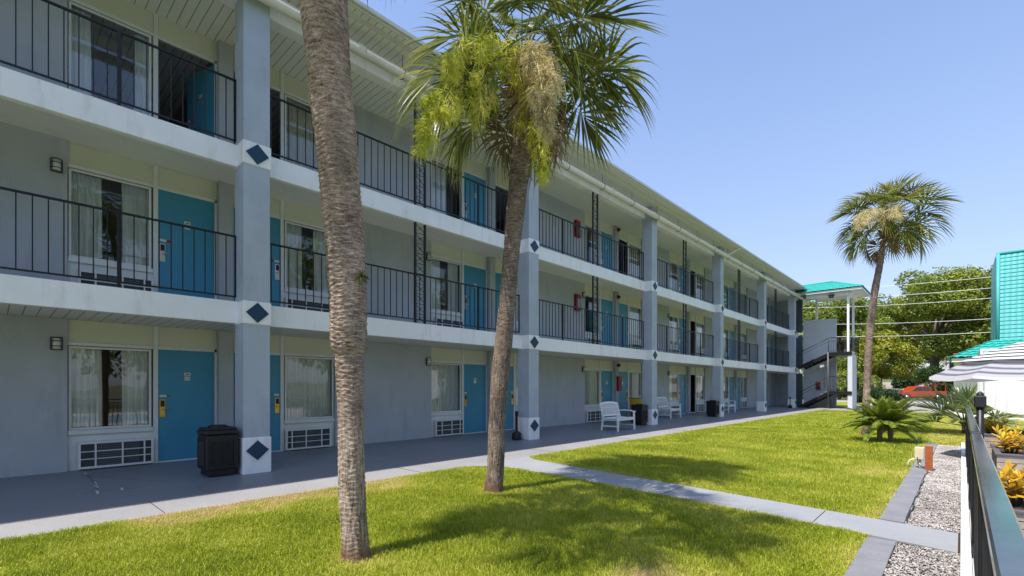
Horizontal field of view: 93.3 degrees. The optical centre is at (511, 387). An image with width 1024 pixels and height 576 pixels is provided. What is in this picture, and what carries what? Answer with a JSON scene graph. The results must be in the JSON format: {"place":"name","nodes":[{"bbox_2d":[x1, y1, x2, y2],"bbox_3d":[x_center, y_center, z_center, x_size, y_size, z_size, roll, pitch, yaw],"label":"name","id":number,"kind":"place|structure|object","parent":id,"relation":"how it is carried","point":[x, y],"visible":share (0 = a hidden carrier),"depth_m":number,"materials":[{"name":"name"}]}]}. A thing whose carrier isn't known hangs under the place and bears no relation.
{"place":"outdoors","nodes":[
{"label":"outdoors","id":0,"kind":"place"},
{"bbox_2d":[0,0,811,477],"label":"motel building","id":1,"kind":"structure","parent":0,"point":[162,260],"depth_m":9.84,"materials":[{"name":"grey paint"}]},
{"bbox_2d":[50,157,62,173],"bbox_3d":[-7.128,-3.480,7.570,0.116,0.203,0.149,0,0,43],"label":"wall lamp","id":2,"kind":"object","parent":1,"relation":"attached to","point":[56,164],"visible":1,"depth_m":7.54,"materials":[{"name":"white glass"}]},
{"bbox_2d":[50,337,62,349],"bbox_3d":[-7.128,-0.690,7.570,0.116,0.203,0.149,0,0,43],"label":"wall lamp","id":3,"kind":"object","parent":1,"relation":"attached to","point":[56,343],"visible":1,"depth_m":7.54,"materials":[{"name":"white glass"}]},
{"bbox_2d":[68,0,150,115],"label":"window","id":4,"kind":"structure","parent":1,"relation":"in","point":[85,25],"depth_m":8.03,"materials":[{"name":"glass"}]},
{"bbox_2d":[68,346,153,434],"bbox_3d":[-6.782,0.047,8.196,0.203,1.435,1.118,0,0,43],"label":"window","id":5,"kind":"structure","parent":1,"relation":"in","point":[84,363],"depth_m":8.14,"materials":[{"name":"glass"}]},
{"bbox_2d":[68,168,153,272],"bbox_3d":[-6.782,-2.777,8.196,0.203,1.505,1.118,0,0,43],"label":"window","id":6,"kind":"structure","parent":1,"relation":"in","point":[82,188],"depth_m":8.13,"materials":[{"name":"glass"}]},
{"bbox_2d":[158,350,213,460],"bbox_3d":[-5.998,0.319,8.936,0.114,1.990,0.884,0,0,43],"label":"door","id":7,"kind":"structure","parent":1,"relation":"in","point":[185,378],"depth_m":8.90,"materials":[{"name":"blue paint"}]},
{"bbox_2d":[158,189,213,298],"bbox_3d":[-5.998,-2.506,8.936,0.114,2.060,0.884,0,0,43],"label":"door","id":8,"kind":"structure","parent":1,"relation":"in","point":[172,207],"depth_m":8.92,"materials":[{"name":"blue paint"}]},
{"bbox_2d":[187,65,213,136],"bbox_3d":[-6.105,-5.166,9.458,0.884,2.060,0.114,0,0,27],"label":"door","id":9,"kind":"structure","parent":1,"relation":"in","point":[199,77],"depth_m":9.45,"materials":[{"name":"blue paint"}]},
{"bbox_2d":[234,353,279,450],"bbox_3d":[-5.167,0.319,9.830,0.113,1.990,0.884,0,0,43],"label":"door","id":10,"kind":"structure","parent":1,"relation":"in","point":[274,359],"depth_m":10.08,"materials":[{"name":"blue paint"}]},
{"bbox_2d":[234,208,279,306],"bbox_3d":[-5.167,-2.506,9.830,0.113,2.060,0.884,0,0,43],"label":"door","id":11,"kind":"structure","parent":1,"relation":"in","point":[274,223],"depth_m":10.08,"materials":[{"name":"blue paint"}]},
{"bbox_2d":[284,94,317,171],"bbox_3d":[-4.489,-5.488,10.677,0.146,1.445,1.085,0,0,43],"label":"window","id":12,"kind":"structure","parent":1,"relation":"in","point":[292,110],"depth_m":10.56,"materials":[{"name":"glass"}]},
{"bbox_2d":[284,221,328,297],"bbox_3d":[-4.486,-2.777,10.666,0.202,1.505,1.118,0,0,43],"label":"window","id":13,"kind":"structure","parent":1,"relation":"in","point":[292,234],"depth_m":10.57,"materials":[{"name":"glass"}]},
{"bbox_2d":[284,356,334,423],"bbox_3d":[-4.487,0.047,10.666,0.204,1.435,1.118,0,0,43],"label":"window","id":14,"kind":"structure","parent":1,"relation":"in","point":[308,383],"depth_m":10.70,"materials":[{"name":"glass"}]},
{"bbox_2d":[431,158,460,219],"bbox_3d":[-1.877,-5.488,13.485,0.146,1.445,1.085,0,0,43],"label":"window","id":15,"kind":"structure","parent":1,"relation":"in","point":[441,193],"depth_m":13.43,"materials":[{"name":"glass"}]},
{"bbox_2d":[431,363,462,415],"bbox_3d":[-1.866,0.047,13.484,0.204,1.435,1.118,0,0,43],"label":"window","id":16,"kind":"structure","parent":1,"relation":"in","point":[445,389],"depth_m":13.55,"materials":[{"name":"glass"}]},
{"bbox_2d":[431,257,462,316],"bbox_3d":[-1.866,-2.777,13.484,0.203,1.505,1.118,0,0,43],"label":"window","id":17,"kind":"structure","parent":1,"relation":"in","point":[435,264],"depth_m":13.63,"materials":[{"name":"glass"}]},
{"bbox_2d":[464,364,485,432],"bbox_3d":[-1.082,0.319,14.224,0.114,1.990,0.884,0,0,43],"label":"door","id":18,"kind":"structure","parent":1,"relation":"in","point":[474,375],"depth_m":14.22,"materials":[{"name":"blue paint"}]},
{"bbox_2d":[464,265,485,330],"bbox_3d":[-1.082,-2.506,14.224,0.114,2.060,0.884,0,0,43],"label":"door","id":19,"kind":"structure","parent":1,"relation":"in","point":[474,276],"depth_m":14.19,"materials":[{"name":"blue paint"}]},
{"bbox_2d":[464,173,485,227],"bbox_3d":[-1.082,-5.166,14.224,0.114,2.060,0.884,0,0,43],"label":"door","id":20,"kind":"structure","parent":1,"relation":"in","point":[469,184],"depth_m":14.19,"materials":[{"name":"blue paint"}]},
{"bbox_2d":[495,273,500,331],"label":"door","id":21,"kind":"structure","parent":1,"relation":"in","point":[497,276],"depth_m":14.89,"materials":[{"name":"blue paint"}]},
{"bbox_2d":[505,366,512,428],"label":"door","id":22,"kind":"structure","parent":1,"relation":"in","point":[509,405],"depth_m":15.35,"materials":[{"name":"blue paint"}]},
{"bbox_2d":[515,367,517,410],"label":"window","id":23,"kind":"structure","parent":1,"relation":"in","point":[516,368],"depth_m":15.74,"materials":[{"name":"glass"}]},
{"bbox_2d":[516,278,517,324],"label":"window","id":24,"kind":"structure","parent":1,"relation":"in","point":[517,278],"depth_m":15.73,"materials":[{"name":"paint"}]},
{"bbox_2d":[574,294,580,310],"bbox_3d":[2.430,-3.137,17.841,0.128,0.600,0.300,0,0,43],"label":"extinguisher cabinet","id":25,"kind":"object","parent":1,"relation":"attached to","point":[577,300],"visible":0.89,"depth_m":17.76,"materials":[{"name":"red metal"}]},
{"bbox_2d":[574,220,580,237],"bbox_3d":[2.430,-5.859,17.841,0.128,0.600,0.300,0,0,43],"label":"extinguisher cabinet","id":26,"kind":"object","parent":1,"relation":"attached to","point":[577,222],"visible":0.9,"depth_m":17.78,"materials":[{"name":"red metal"}]},
{"bbox_2d":[585,370,599,407],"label":"window","id":27,"kind":"structure","parent":1,"relation":"in","point":[590,375],"depth_m":18.94,"materials":[{"name":"glass"}]},
{"bbox_2d":[585,224,599,265],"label":"window","id":28,"kind":"structure","parent":1,"relation":"in","point":[585,224],"depth_m":19.05,"materials":[{"name":"paint"}]},
{"bbox_2d":[585,295,600,335],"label":"window","id":29,"kind":"structure","parent":1,"relation":"in","point":[589,333],"depth_m":19.09,"materials":[{"name":"glass"}]},
{"bbox_2d":[601,371,612,417],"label":"door","id":30,"kind":"structure","parent":1,"relation":"in","point":[606,376],"depth_m":19.50,"materials":[{"name":"blue paint"}]},
{"bbox_2d":[601,299,612,345],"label":"door","id":31,"kind":"structure","parent":1,"relation":"in","point":[606,305],"depth_m":19.50,"materials":[{"name":"blue paint"}]},
{"bbox_2d":[601,232,612,270],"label":"door","id":32,"kind":"structure","parent":1,"relation":"in","point":[604,239],"depth_m":19.50,"materials":[{"name":"blue paint"}]},
{"bbox_2d":[617,376,621,390],"bbox_3d":[4.430,-0.165,19.889,0.128,0.600,0.300,0,0,43],"label":"extinguisher cabinet","id":33,"kind":"object","parent":1,"relation":"attached to","point":[619,383],"visible":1,"depth_m":19.79,"materials":[{"name":"red metal"}]},
{"bbox_2d":[619,371,627,416],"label":"door","id":34,"kind":"structure","parent":1,"relation":"in","point":[623,395],"depth_m":20.55,"materials":[{"name":"blue paint"}]},
{"bbox_2d":[619,303,627,347],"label":"door","id":35,"kind":"structure","parent":1,"relation":"in","point":[623,309],"depth_m":20.43,"materials":[{"name":"blue paint"}]},
{"bbox_2d":[629,372,640,404],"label":"window","id":36,"kind":"structure","parent":1,"relation":"in","point":[635,375],"depth_m":21.48,"materials":[{"name":"glass"}]},
{"bbox_2d":[629,306,640,341],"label":"window","id":37,"kind":"structure","parent":1,"relation":"in","point":[633,311],"depth_m":21.40,"materials":[{"name":"glass"}]},
{"bbox_2d":[629,244,640,279],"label":"window","id":38,"kind":"structure","parent":1,"relation":"in","point":[629,244],"depth_m":21.37,"materials":[{"name":"glass"}]},
{"bbox_2d":[669,316,677,346],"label":"window","id":39,"kind":"structure","parent":1,"relation":"in","point":[673,318],"depth_m":24.28,"materials":[{"name":"glass"}]},
{"bbox_2d":[669,261,677,292],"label":"window","id":40,"kind":"structure","parent":1,"relation":"in","point":[670,262],"depth_m":24.14,"materials":[{"name":"glass"}]},
{"bbox_2d":[669,374,678,402],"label":"window","id":41,"kind":"structure","parent":1,"relation":"in","point":[670,376],"depth_m":24.06,"materials":[{"name":"glass"}]},
{"bbox_2d":[679,318,684,354],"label":"door","id":42,"kind":"structure","parent":1,"relation":"in","point":[680,319],"depth_m":24.64,"materials":[{"name":"blue paint"}]},
{"bbox_2d":[679,266,684,294],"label":"door","id":43,"kind":"structure","parent":1,"relation":"in","point":[681,267],"depth_m":24.64,"materials":[{"name":"blue paint"}]},
{"bbox_2d":[679,374,685,412],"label":"door","id":44,"kind":"structure","parent":1,"relation":"in","point":[682,378],"depth_m":24.81,"materials":[{"name":"blue paint"}]},
{"bbox_2d":[694,273,703,300],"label":"window","id":45,"kind":"structure","parent":1,"relation":"in","point":[694,273],"depth_m":26.56,"materials":[{"name":"glass"}]},
{"bbox_2d":[696,375,704,401],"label":"window","id":46,"kind":"structure","parent":1,"relation":"in","point":[698,397],"depth_m":26.69,"materials":[{"name":"glass"}]},
{"bbox_2d":[696,322,704,350],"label":"window","id":47,"kind":"structure","parent":1,"relation":"in","point":[698,325],"depth_m":26.61,"materials":[{"name":"glass"}]},
{"bbox_2d":[724,377,728,399],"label":"window","id":48,"kind":"structure","parent":1,"relation":"in","point":[725,378],"depth_m":29.63,"materials":[{"name":"glass"}]},
{"bbox_2d":[729,377,733,408],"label":"door","id":49,"kind":"structure","parent":1,"relation":"in","point":[731,379],"depth_m":30.10,"materials":[{"name":"blue paint"}]},
{"bbox_2d":[729,330,733,360],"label":"door","id":50,"kind":"structure","parent":1,"relation":"in","point":[731,333],"depth_m":30.10,"materials":[{"name":"blue paint"}]},
{"bbox_2d":[729,287,733,310],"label":"door","id":51,"kind":"structure","parent":1,"relation":"in","point":[731,294],"depth_m":30.10,"materials":[{"name":"blue paint"}]},
{"bbox_2d":[738,377,740,407],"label":"door","id":52,"kind":"structure","parent":1,"relation":"in","point":[739,392],"depth_m":31.18,"materials":[{"name":"blue paint"}]},
{"bbox_2d":[741,333,746,356],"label":"window","id":53,"kind":"structure","parent":1,"relation":"in","point":[742,335],"depth_m":31.94,"materials":[{"name":"paint"}]},
{"bbox_2d":[796,373,802,405],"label":"door","id":54,"kind":"structure","parent":1,"relation":"in","point":[799,376],"depth_m":36.35,"materials":[{"name":"wood"}]},
{"bbox_2d":[796,335,802,367],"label":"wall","id":55,"kind":"structure","parent":1,"relation":"in","point":[799,341],"depth_m":36.35,"materials":[{"name":"paint"}]},
{"bbox_2d":[796,299,802,332],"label":"door","id":56,"kind":"structure","parent":1,"relation":"in","point":[799,303],"depth_m":36.35,"materials":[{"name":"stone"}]},
{"bbox_2d":[0,405,838,538],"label":"walkway","id":57,"kind":"structure","parent":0,"point":[34,504],"depth_m":7.75,"materials":[{"name":"grey concrete"}]},
{"bbox_2d":[197,424,238,476],"bbox_3d":[-4.835,1.017,7.950,0.495,0.808,0.495,0,0,43],"label":"trash can","id":58,"kind":"object","parent":57,"relation":"on","point":[217,449],"visible":1,"depth_m":7.79,"materials":[{"name":"black plastic"}]},
{"bbox_2d":[512,411,521,439],"bbox_3d":[0.130,1.035,13.261,0.270,0.790,0.270,0,0,43],"label":"ash receptacle","id":59,"kind":"object","parent":57,"relation":"on","point":[516,435],"visible":1,"depth_m":13.20,"materials":[{"name":"black plastic"}]},
{"bbox_2d":[599,401,635,431],"bbox_3d":[3.601,0.961,16.479,0.744,0.966,1.180,0,0,42],"label":"bench","id":60,"kind":"object","parent":57,"relation":"on","point":[609,408],"visible":1,"depth_m":16.47,"materials":[{"name":"white plastic"}]},
{"bbox_2d":[628,394,641,413],"bbox_3d":[5.430,0.823,20.122,0.549,1.117,1.596,0,0,43],"label":"housekeeping cart","id":61,"kind":"object","parent":57,"relation":"on","point":[635,400],"visible":0.2,"depth_m":19.56,"materials":[{"name":"metal"}]},
{"bbox_2d":[631,404,647,424],"bbox_3d":[4.872,1.017,18.478,0.495,0.808,0.495,0,0,43],"label":"trash can","id":62,"kind":"object","parent":57,"relation":"on","point":[641,414],"visible":0.91,"depth_m":18.30,"materials":[{"name":"black plastic"}]},
{"bbox_2d":[657,397,681,418],"bbox_3d":[7.173,0.905,22.142,0.744,0.966,1.180,0,0,41],"label":"bench","id":63,"kind":"object","parent":57,"relation":"on","point":[662,402],"visible":0.97,"depth_m":22.19,"materials":[{"name":"white plastic"}]},
{"bbox_2d":[706,400,719,416],"bbox_3d":[9.880,1.017,23.790,0.495,0.808,0.495,0,0,43],"label":"trash can","id":64,"kind":"object","parent":57,"relation":"on","point":[712,408],"visible":1,"depth_m":23.62,"materials":[{"name":"black plastic"}]},
{"bbox_2d":[724,400,735,412],"bbox_3d":[12.067,0.911,27.287,0.744,0.966,1.180,0,0,42],"label":"bench","id":65,"kind":"object","parent":57,"relation":"on","point":[728,405],"visible":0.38,"depth_m":27.47,"materials":[{"name":"white plastic"}]},
{"bbox_2d":[787,281,870,407],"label":"stair tower","id":66,"kind":"structure","parent":57,"relation":"on","point":[821,354],"depth_m":34.99,"materials":[{"name":"paint"}]},
{"bbox_2d":[0,402,1023,575],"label":"lawn","id":67,"kind":"structure","parent":0,"point":[841,404],"depth_m":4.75,"materials":[{"name":"green plant"}]},
{"bbox_2d":[299,0,471,563],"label":"palm tree","id":68,"kind":"object","parent":67,"relation":"on","point":[325,26],"visible":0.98,"depth_m":3.95,"materials":[{"name":"brown plant"}]},
{"bbox_2d":[353,269,369,284],"bbox_3d":[-1.235,-0.896,3.976,0.147,0.146,0.142,0,0,43],"label":"air plant","id":69,"kind":"object","parent":68,"relation":"attached to","point":[361,276],"visible":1,"depth_m":3.97,"materials":[{"name":"green plant"}]},
{"bbox_2d":[384,0,668,493],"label":"palm tree","id":70,"kind":"object","parent":67,"relation":"on","point":[535,90],"visible":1,"depth_m":6.41,"materials":[{"name":"green plant"}]},
{"bbox_2d":[460,457,957,553],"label":"footpath","id":71,"kind":"structure","parent":67,"relation":"on","point":[935,539],"depth_m":5.85,"materials":[{"name":"concrete"}]},
{"bbox_2d":[846,388,904,402],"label":"hedge","id":72,"kind":"object","parent":67,"relation":"on","point":[878,393],"visible":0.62,"depth_m":47.91,"materials":[{"name":"green plant"}]},
{"bbox_2d":[839,395,936,443],"bbox_3d":[9.949,0.848,12.884,2.092,1.284,1.880,0,0,43],"label":"cycad","id":73,"kind":"object","parent":67,"relation":"on","point":[882,415],"visible":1,"depth_m":12.68,"materials":[{"name":"green plant"}]},
{"bbox_2d":[824,171,965,435],"bbox_3d":[11.100,-2.360,14.278,3.385,7.699,3.462,0,0,10],"label":"palm tree","id":74,"kind":"object","parent":67,"relation":"on","point":[888,218],"visible":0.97,"depth_m":14.07,"materials":[{"name":"green plant"}]},
{"bbox_2d":[907,447,924,468],"bbox_3d":[7.245,1.275,8.573,0.184,0.430,0.343,0,0,-8],"label":"utility box","id":75,"kind":"object","parent":67,"relation":"on","point":[919,453],"visible":0.91,"depth_m":8.58,"materials":[{"name":"beige plastic"}]},
{"bbox_2d":[908,383,1023,433],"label":"fan palm shrub","id":76,"kind":"object","parent":67,"relation":"on","point":[960,400],"visible":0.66,"depth_m":14.82,"materials":[{"name":"green plant"}]},
{"bbox_2d":[949,249,1023,420],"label":"restaurant building","id":77,"kind":"structure","parent":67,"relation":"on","point":[1007,300],"depth_m":22.31,"materials":[{"name":"teal paint"}]},
{"bbox_2d":[977,348,1023,413],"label":"wall","id":78,"kind":"structure","parent":67,"relation":"on","point":[1006,396],"depth_m":11.94,"materials":[{"name":"paint"}]},
{"bbox_2d":[360,0,1023,372],"label":"sky","id":79,"kind":"structure","parent":0,"point":[770,114],"materials":[{"name":"blue"}]},
{"bbox_2d":[826,403,953,412],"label":"parking lot","id":80,"kind":"structure","parent":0,"point":[871,404],"depth_m":33.32,"materials":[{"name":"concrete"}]},
{"bbox_2d":[818,298,988,307],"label":"power line","id":81,"kind":"object","parent":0,"point":[902,304],"visible":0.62,"depth_m":50.44,"materials":[{"name":"metal"}]},
{"bbox_2d":[837,377,972,572],"bbox_3d":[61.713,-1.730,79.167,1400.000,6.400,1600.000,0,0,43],"label":"ground","id":82,"kind":"structure","parent":0,"point":[888,380],"depth_m":59.29,"materials":[{"name":"grey concrete"}]},
{"bbox_2d":[778,300,865,372],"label":"oak tree","id":83,"kind":"object","parent":82,"relation":"on","point":[810,307],"visible":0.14,"depth_m":69.66,"materials":[{"name":"green plant"}]},
{"bbox_2d":[803,297,898,396],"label":"oak tree","id":84,"kind":"object","parent":82,"relation":"on","point":[837,310],"visible":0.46,"depth_m":64.19,"materials":[{"name":"green plant"}]},
{"bbox_2d":[837,368,885,398],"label":"hedge","id":85,"kind":"object","parent":82,"relation":"on","point":[860,376],"visible":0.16,"depth_m":57.54,"materials":[{"name":"green plant"}]},
{"bbox_2d":[840,329,925,388],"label":"oak tree","id":86,"kind":"object","parent":82,"relation":"on","point":[884,342],"visible":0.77,"depth_m":59.71,"materials":[{"name":"green plant"}]},
{"bbox_2d":[843,443,937,575],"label":"paver edging","id":87,"kind":"object","parent":82,"relation":"on","point":[873,557],"visible":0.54,"depth_m":5.14,"materials":[{"name":"grey concrete"}]},
{"bbox_2d":[863,301,946,373],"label":"oak tree","id":88,"kind":"object","parent":82,"relation":"on","point":[929,327],"visible":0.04,"depth_m":83.75,"materials":[{"name":"green plant"}]},
{"bbox_2d":[890,365,944,388],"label":"hedge","id":89,"kind":"object","parent":82,"relation":"on","point":[923,374],"visible":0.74,"depth_m":68.85,"materials":[{"name":"green plant"}]},
{"bbox_2d":[891,384,946,399],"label":"car","id":90,"kind":"object","parent":82,"relation":"on","point":[908,391],"visible":0.49,"depth_m":56.21,"materials":[{"name":"red paint"}]},
{"bbox_2d":[859,264,990,367],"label":"oak tree","id":91,"kind":"object","parent":82,"relation":"on","point":[940,309],"visible":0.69,"depth_m":71.91,"materials":[{"name":"green plant"}]},
{"bbox_2d":[925,446,932,470],"bbox_3d":[7.221,1.250,8.375,0.100,0.480,0.100,0,0,43],"label":"bollard","id":92,"kind":"object","parent":82,"relation":"on","point":[928,458],"visible":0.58,"depth_m":8.33,"materials":[{"name":"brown wood"}]},
{"bbox_2d":[907,315,963,368],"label":"oak tree","id":93,"kind":"object","parent":82,"relation":"on","point":[926,357],"visible":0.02,"depth_m":120.47,"materials":[{"name":"green plant"}]},
{"bbox_2d":[924,380,953,392],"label":"hedge","id":94,"kind":"object","parent":82,"relation":"on","point":[941,385],"visible":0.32,"depth_m":61.18,"materials":[{"name":"green plant"}]},
{"bbox_2d":[912,272,990,357],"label":"oak tree","id":95,"kind":"object","parent":82,"relation":"on","point":[943,355],"visible":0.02,"depth_m":83.59,"materials":[{"name":"green plant"}]},
{"bbox_2d":[939,356,971,367],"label":"oak tree","id":96,"kind":"object","parent":82,"relation":"on","point":[946,359],"visible":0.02,"depth_m":146.12,"materials":[{"name":"green plant"}]},
{"bbox_2d":[960,443,972,575],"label":"kerb","id":97,"kind":"structure","parent":82,"relation":"on","point":[966,564],"depth_m":4.86,"materials":[{"name":"white paint"}]},
{"bbox_2d":[951,265,992,350],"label":"oak tree","id":98,"kind":"object","parent":82,"relation":"on","point":[986,307],"visible":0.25,"depth_m":70.26,"materials":[{"name":"green plant"}]},
{"bbox_2d":[837,332,989,336],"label":"power line","id":99,"kind":"object","parent":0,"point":[908,335],"visible":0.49,"depth_m":49.70,"materials":[{"name":"metal"}]},
{"bbox_2d":[874,382,952,393],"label":"driveway","id":100,"kind":"structure","parent":0,"point":[888,385],"depth_m":69.01,"materials":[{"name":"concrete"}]},
{"bbox_2d":[884,445,960,575],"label":"gravel","id":101,"kind":"structure","parent":0,"point":[946,470],"depth_m":5.58,"materials":[{"name":"grey gravel"}]},
{"bbox_2d":[906,470,927,522],"bbox_3d":[5.655,1.422,6.711,0.039,0.012,4.371,0,0,43],"label":"cable","id":102,"kind":"object","parent":101,"relation":"on","point":[914,499],"visible":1,"depth_m":6.03,"materials":[{"name":"black rubber"}]},
{"bbox_2d":[966,467,974,575],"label":"pool deck","id":103,"kind":"structure","parent":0,"point":[970,533],"depth_m":4.86,"materials":[{"name":"concrete"}]},
{"bbox_2d":[929,341,1023,381],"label":"patio umbrella","id":104,"kind":"object","parent":103,"relation":"on","point":[1005,363],"visible":0.94,"depth_m":8.99,"materials":[{"name":"fabric"}]},
{"bbox_2d":[974,391,986,438],"bbox_3d":[5.705,0.743,5.893,0.110,1.395,0.110,0,0,43],"label":"lamp post","id":105,"kind":"object","parent":103,"relation":"on","point":[980,401],"visible":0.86,"depth_m":5.86,"materials":[{"name":"black metal"}]},
{"bbox_2d":[965,406,1023,575],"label":"fence","id":106,"kind":"object","parent":103,"relation":"on","point":[997,541],"visible":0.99,"depth_m":1.88,"materials":[{"name":"black metal"}]},
{"bbox_2d":[984,429,1023,457],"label":"planter","id":107,"kind":"object","parent":103,"relation":"on","point":[988,438],"visible":0.08,"depth_m":8.97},
{"bbox_2d":[984,417,1009,433],"bbox_3d":[9.386,0.748,9.460,0.523,0.353,0.509,0,0,43],"label":"croton","id":108,"kind":"object","parent":107,"relation":"in","point":[989,424],"visible":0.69,"depth_m":9.39,"materials":[{"name":"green plant"}]},
{"bbox_2d":[990,443,1023,484],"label":"planter","id":109,"kind":"object","parent":103,"relation":"on","point":[1000,457],"visible":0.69,"depth_m":6.82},
{"bbox_2d":[989,424,1023,453],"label":"croton","id":110,"kind":"object","parent":109,"relation":"in","point":[1004,435],"visible":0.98,"depth_m":7.36,"materials":[{"name":"yellow plant"}]},
{"bbox_2d":[1004,487,1023,532],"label":"planter","id":111,"kind":"object","parent":103,"relation":"on","point":[1019,511],"depth_m":4.25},
{"bbox_2d":[997,460,1023,505],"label":"croton","id":112,"kind":"object","parent":111,"relation":"in","point":[1014,486],"visible":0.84,"depth_m":4.74,"materials":[{"name":"yellow plant"}]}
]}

